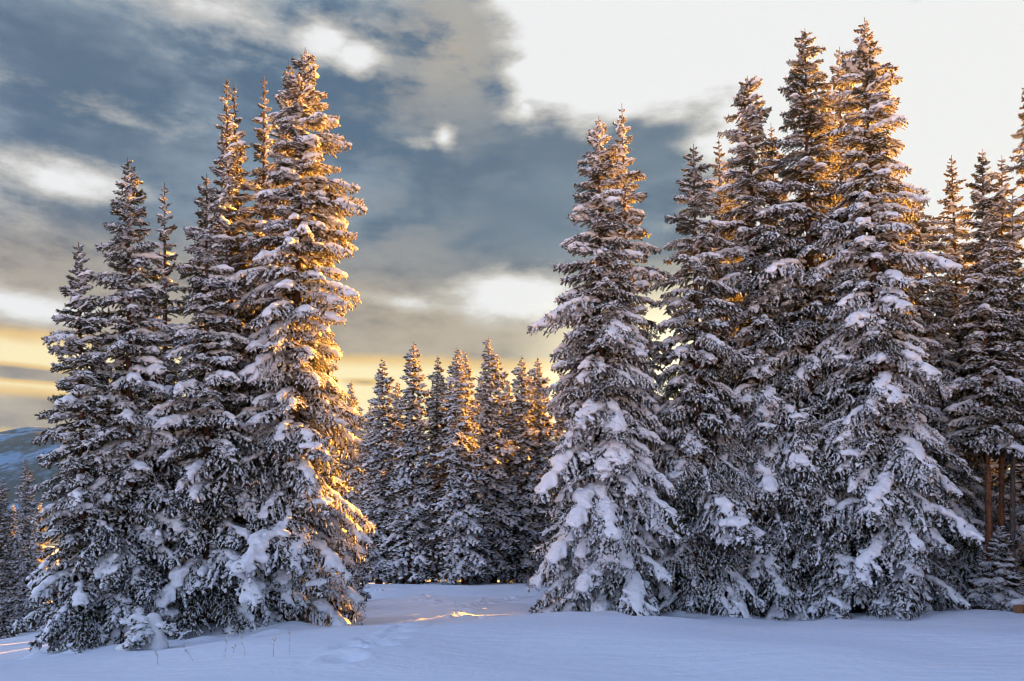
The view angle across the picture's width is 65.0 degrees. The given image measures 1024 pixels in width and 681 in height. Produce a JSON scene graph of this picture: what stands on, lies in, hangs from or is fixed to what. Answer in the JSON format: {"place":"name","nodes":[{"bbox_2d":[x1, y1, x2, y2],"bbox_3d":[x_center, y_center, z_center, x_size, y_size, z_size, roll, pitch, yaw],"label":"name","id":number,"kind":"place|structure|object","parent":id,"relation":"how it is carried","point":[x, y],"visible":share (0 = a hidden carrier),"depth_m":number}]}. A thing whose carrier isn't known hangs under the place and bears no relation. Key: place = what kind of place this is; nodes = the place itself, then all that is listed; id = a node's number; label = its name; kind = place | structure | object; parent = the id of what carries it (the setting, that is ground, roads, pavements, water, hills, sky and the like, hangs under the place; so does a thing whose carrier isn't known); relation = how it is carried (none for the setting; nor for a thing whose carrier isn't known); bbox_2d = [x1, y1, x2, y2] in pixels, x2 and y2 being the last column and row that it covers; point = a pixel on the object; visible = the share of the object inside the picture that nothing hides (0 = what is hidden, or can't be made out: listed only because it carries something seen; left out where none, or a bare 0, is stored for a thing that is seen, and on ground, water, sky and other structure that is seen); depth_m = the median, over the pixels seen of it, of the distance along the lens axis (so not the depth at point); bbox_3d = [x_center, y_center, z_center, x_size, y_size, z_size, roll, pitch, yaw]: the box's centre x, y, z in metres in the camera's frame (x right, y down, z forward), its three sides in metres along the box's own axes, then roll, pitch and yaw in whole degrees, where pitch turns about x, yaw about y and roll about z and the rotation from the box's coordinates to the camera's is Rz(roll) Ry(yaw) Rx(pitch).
{"place":"outdoors","nodes":[
{"label":"outdoors","id":0,"kind":"place"},
{"bbox_2d":[0,426,160,545],"bbox_3d":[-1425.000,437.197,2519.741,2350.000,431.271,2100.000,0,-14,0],"label":"mountain","id":1,"kind":"structure","parent":0,"point":[17,447],"depth_m":2171.80},
{"bbox_2d":[0,546,1023,680],"bbox_3d":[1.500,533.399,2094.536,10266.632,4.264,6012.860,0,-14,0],"label":"ground","id":2,"kind":"structure","parent":0,"point":[433,631],"depth_m":12.92},
{"bbox_2d":[0,478,26,638],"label":"spruce tree","id":3,"kind":"object","parent":2,"relation":"on","point":[7,612],"visible":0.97,"depth_m":32.70},
{"bbox_2d":[4,505,23,605],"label":"spruce tree","id":4,"kind":"object","parent":2,"relation":"on","point":[13,531],"visible":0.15,"depth_m":50.42},
{"bbox_2d":[3,459,47,632],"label":"spruce tree","id":5,"kind":"object","parent":2,"relation":"on","point":[28,557],"visible":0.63,"depth_m":35.69},
{"bbox_2d":[30,502,53,573],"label":"spruce tree","id":6,"kind":"object","parent":2,"relation":"on","point":[39,560],"visible":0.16,"depth_m":54.13},
{"bbox_2d":[5,242,148,653],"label":"spruce tree","id":7,"kind":"object","parent":2,"relation":"on","point":[70,586],"visible":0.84,"depth_m":18.36},
{"bbox_2d":[53,381,111,608],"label":"spruce tree","id":8,"kind":"object","parent":2,"relation":"on","point":[58,597],"depth_m":29.30},
{"bbox_2d":[39,157,201,648],"bbox_3d":[-9.584,1.275,20.005,3.882,12.971,3.511,-7,-14,-2],"label":"spruce tree","id":9,"kind":"object","parent":2,"relation":"on","point":[145,496],"visible":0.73,"depth_m":19.47},
{"bbox_2d":[115,602,178,650],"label":"spruce sapling","id":10,"kind":"object","parent":2,"relation":"on","point":[152,630],"visible":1,"depth_m":15.57},
{"bbox_2d":[134,182,199,623],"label":"spruce tree","id":11,"kind":"object","parent":2,"relation":"on","point":[172,286],"visible":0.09,"depth_m":23.50},
{"bbox_2d":[136,174,271,639],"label":"spruce tree","id":12,"kind":"object","parent":2,"relation":"on","point":[198,573],"visible":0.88,"depth_m":19.95},
{"bbox_2d":[174,78,271,622],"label":"spruce tree","id":13,"kind":"object","parent":2,"relation":"on","point":[225,198],"visible":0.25,"depth_m":24.06},
{"bbox_2d":[197,87,261,622],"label":"spruce tree","id":14,"kind":"object","parent":2,"relation":"on","point":[240,134],"visible":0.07,"depth_m":25.36},
{"bbox_2d":[241,78,277,353],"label":"spruce tree","id":15,"kind":"object","parent":2,"relation":"on","point":[261,134],"visible":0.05,"depth_m":26.06},
{"bbox_2d":[192,51,376,634],"bbox_3d":[-5.879,-0.164,22.194,4.492,18.074,5.631,-2,-14,-1],"label":"spruce tree","id":16,"kind":"object","parent":2,"relation":"on","point":[288,552],"visible":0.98,"depth_m":21.28},
{"bbox_2d":[230,65,356,623],"bbox_3d":[-6.550,-0.312,23.851,3.750,18.050,3.818,-3,-14,-1],"label":"spruce tree","id":17,"kind":"object","parent":2,"relation":"on","point":[346,559],"visible":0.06,"depth_m":24.28},
{"bbox_2d":[309,321,352,569],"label":"spruce tree","id":18,"kind":"object","parent":2,"relation":"on","point":[333,451],"visible":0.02,"depth_m":32.83},
{"bbox_2d":[339,407,366,508],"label":"spruce tree","id":19,"kind":"object","parent":2,"relation":"on","point":[357,426],"visible":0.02,"depth_m":79.97},
{"bbox_2d":[334,380,376,601],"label":"spruce tree","id":20,"kind":"object","parent":2,"relation":"on","point":[354,499],"visible":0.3,"depth_m":41.00},
{"bbox_2d":[356,404,383,581],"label":"spruce tree","id":21,"kind":"object","parent":2,"relation":"on","point":[365,454],"visible":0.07,"depth_m":74.52},
{"bbox_2d":[358,359,401,583],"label":"spruce tree","id":22,"kind":"object","parent":2,"relation":"on","point":[377,494],"visible":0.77,"depth_m":64.97},
{"bbox_2d":[386,382,408,577],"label":"spruce tree","id":23,"kind":"object","parent":2,"relation":"on","point":[399,428],"visible":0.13,"depth_m":82.35},
{"bbox_2d":[375,342,444,583],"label":"spruce tree","id":24,"kind":"object","parent":2,"relation":"on","point":[408,557],"visible":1,"depth_m":62.32},
{"bbox_2d":[414,356,456,581],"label":"spruce tree","id":25,"kind":"object","parent":2,"relation":"on","point":[435,432],"visible":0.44,"depth_m":69.62},
{"bbox_2d":[429,376,457,540],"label":"spruce tree","id":26,"kind":"object","parent":2,"relation":"on","point":[450,395],"visible":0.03,"depth_m":84.19},
{"bbox_2d":[426,349,500,584],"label":"spruce tree","id":27,"kind":"object","parent":2,"relation":"on","point":[462,528],"visible":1,"depth_m":60.38},
{"bbox_2d":[445,351,485,580],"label":"spruce tree","id":28,"kind":"object","parent":2,"relation":"on","point":[468,378],"visible":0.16,"depth_m":72.67},
{"bbox_2d":[471,382,484,448],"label":"spruce tree","id":29,"kind":"object","parent":2,"relation":"on","point":[476,396],"visible":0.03,"depth_m":86.42},
{"bbox_2d":[478,615,488,618],"bbox_3d":[-0.723,7.043,20.420,0.273,0.130,0.244,0,-14,0],"label":"snow clod","id":30,"kind":"object","parent":2,"relation":"on","point":[482,617],"visible":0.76,"depth_m":20.36},
{"bbox_2d":[469,339,529,582],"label":"spruce tree","id":31,"kind":"object","parent":2,"relation":"on","point":[491,451],"visible":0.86,"depth_m":64.71},
{"bbox_2d":[480,354,520,582],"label":"spruce tree","id":32,"kind":"object","parent":2,"relation":"on","point":[504,375],"visible":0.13,"depth_m":70.22},
{"bbox_2d":[501,383,518,484],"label":"spruce tree","id":33,"kind":"object","parent":2,"relation":"on","point":[509,398],"visible":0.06,"depth_m":84.72},
{"bbox_2d":[502,356,546,583],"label":"spruce tree","id":34,"kind":"object","parent":2,"relation":"on","point":[522,464],"visible":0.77,"depth_m":66.62},
{"bbox_2d":[511,370,547,580],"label":"spruce tree","id":35,"kind":"object","parent":2,"relation":"on","point":[534,420],"visible":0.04,"depth_m":72.55},
{"bbox_2d":[525,357,560,581],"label":"spruce tree","id":36,"kind":"object","parent":2,"relation":"on","point":[543,425],"visible":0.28,"depth_m":69.82},
{"bbox_2d":[549,373,566,497],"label":"spruce tree","id":37,"kind":"object","parent":2,"relation":"on","point":[558,426],"visible":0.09,"depth_m":75.68},
{"bbox_2d":[537,325,592,586],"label":"spruce tree","id":38,"kind":"object","parent":2,"relation":"on","point":[552,530],"visible":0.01,"depth_m":49.68},
{"bbox_2d":[525,119,692,615],"bbox_3d":[2.550,0.746,23.975,4.877,16.600,5.643,1,-14,0],"label":"spruce tree","id":39,"kind":"object","parent":2,"relation":"on","point":[613,521],"visible":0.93,"depth_m":22.74},
{"bbox_2d":[537,109,716,613],"bbox_3d":[3.612,0.662,26.764,5.635,18.978,4.808,0,-14,0],"label":"spruce tree","id":40,"kind":"object","parent":2,"relation":"on","point":[646,275],"visible":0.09,"depth_m":26.95},
{"bbox_2d":[637,144,776,618],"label":"spruce tree","id":41,"kind":"object","parent":2,"relation":"on","point":[714,516],"visible":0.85,"depth_m":24.52},
{"bbox_2d":[675,141,750,609],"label":"spruce tree","id":42,"kind":"object","parent":2,"relation":"on","point":[721,207],"visible":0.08,"depth_m":29.96},
{"bbox_2d":[714,167,751,345],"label":"spruce tree","id":43,"kind":"object","parent":2,"relation":"on","point":[732,180],"visible":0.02,"depth_m":30.75},
{"bbox_2d":[691,75,851,617],"bbox_3d":[8.407,-0.110,26.762,5.476,19.668,5.214,2,-14,1],"label":"spruce tree","id":44,"kind":"object","parent":2,"relation":"on","point":[762,448],"visible":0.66,"depth_m":25.87},
{"bbox_2d":[747,127,806,486],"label":"spruce tree","id":45,"kind":"object","parent":2,"relation":"on","point":[771,177],"visible":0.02,"depth_m":29.95},
{"bbox_2d":[739,31,893,620],"bbox_3d":[10.026,-0.982,26.659,5.468,21.344,5.607,4,-14,1],"label":"spruce tree","id":46,"kind":"object","parent":2,"relation":"on","point":[815,157],"visible":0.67,"depth_m":25.62},
{"bbox_2d":[798,47,891,610],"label":"spruce tree","id":47,"kind":"object","parent":2,"relation":"on","point":[840,171],"visible":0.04,"depth_m":31.32},
{"bbox_2d":[800,17,987,620],"bbox_3d":[11.784,-0.878,25.476,5.547,21.272,5.420,4,-14,1],"label":"spruce tree","id":48,"kind":"object","parent":2,"relation":"on","point":[892,565],"visible":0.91,"depth_m":23.98},
{"bbox_2d":[885,172,971,610],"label":"spruce tree","id":49,"kind":"object","parent":2,"relation":"on","point":[938,559],"visible":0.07,"depth_m":26.57},
{"bbox_2d":[886,194,995,609],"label":"spruce tree","id":50,"kind":"object","parent":2,"relation":"on","point":[936,326],"visible":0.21,"depth_m":27.72},
{"bbox_2d":[927,155,1017,594],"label":"spruce tree","id":51,"kind":"object","parent":2,"relation":"on","point":[951,189],"visible":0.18,"depth_m":29.86},
{"bbox_2d":[943,149,1023,609],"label":"spruce tree","id":52,"kind":"object","parent":2,"relation":"on","point":[998,432],"visible":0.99,"depth_m":26.28},
{"bbox_2d":[965,547,1001,609],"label":"spruce sapling","id":53,"kind":"object","parent":2,"relation":"on","point":[969,591],"visible":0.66,"depth_m":24.82},
{"bbox_2d":[971,458,1008,587],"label":"spruce tree","id":54,"kind":"object","parent":2,"relation":"on","point":[992,463],"depth_m":35.35},
{"bbox_2d":[957,159,1023,585],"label":"spruce tree","id":55,"kind":"object","parent":2,"relation":"on","point":[1004,190],"visible":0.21,"depth_m":27.89},
{"bbox_2d":[963,526,1023,611],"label":"spruce sapling","id":56,"kind":"object","parent":2,"relation":"on","point":[999,599],"visible":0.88,"depth_m":24.40},
{"bbox_2d":[974,322,1023,589],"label":"spruce tree","id":57,"kind":"object","parent":2,"relation":"on","point":[1020,498],"visible":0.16,"depth_m":32.82},
{"bbox_2d":[980,192,1023,588],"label":"spruce tree","id":58,"kind":"object","parent":2,"relation":"on","point":[1017,292],"visible":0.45,"depth_m":26.90},
{"bbox_2d":[1003,87,1023,563],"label":"spruce tree","id":59,"kind":"object","parent":2,"relation":"on","point":[1019,168],"visible":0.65,"depth_m":28.88},
{"bbox_2d":[1004,463,1023,574],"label":"spruce tree","id":60,"kind":"object","parent":2,"relation":"on","point":[1020,485],"visible":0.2,"depth_m":32.35},
{"bbox_2d":[1005,467,1023,592],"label":"spruce tree","id":61,"kind":"object","parent":2,"relation":"on","point":[1016,510],"visible":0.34,"depth_m":28.38},
{"bbox_2d":[1010,598,1023,613],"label":"log","id":62,"kind":"object","parent":2,"relation":"on","point":[1018,605],"visible":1,"depth_m":20.93},
{"bbox_2d":[0,0,1023,520],"label":"sky","id":63,"kind":"structure","parent":0,"point":[466,123]}
]}

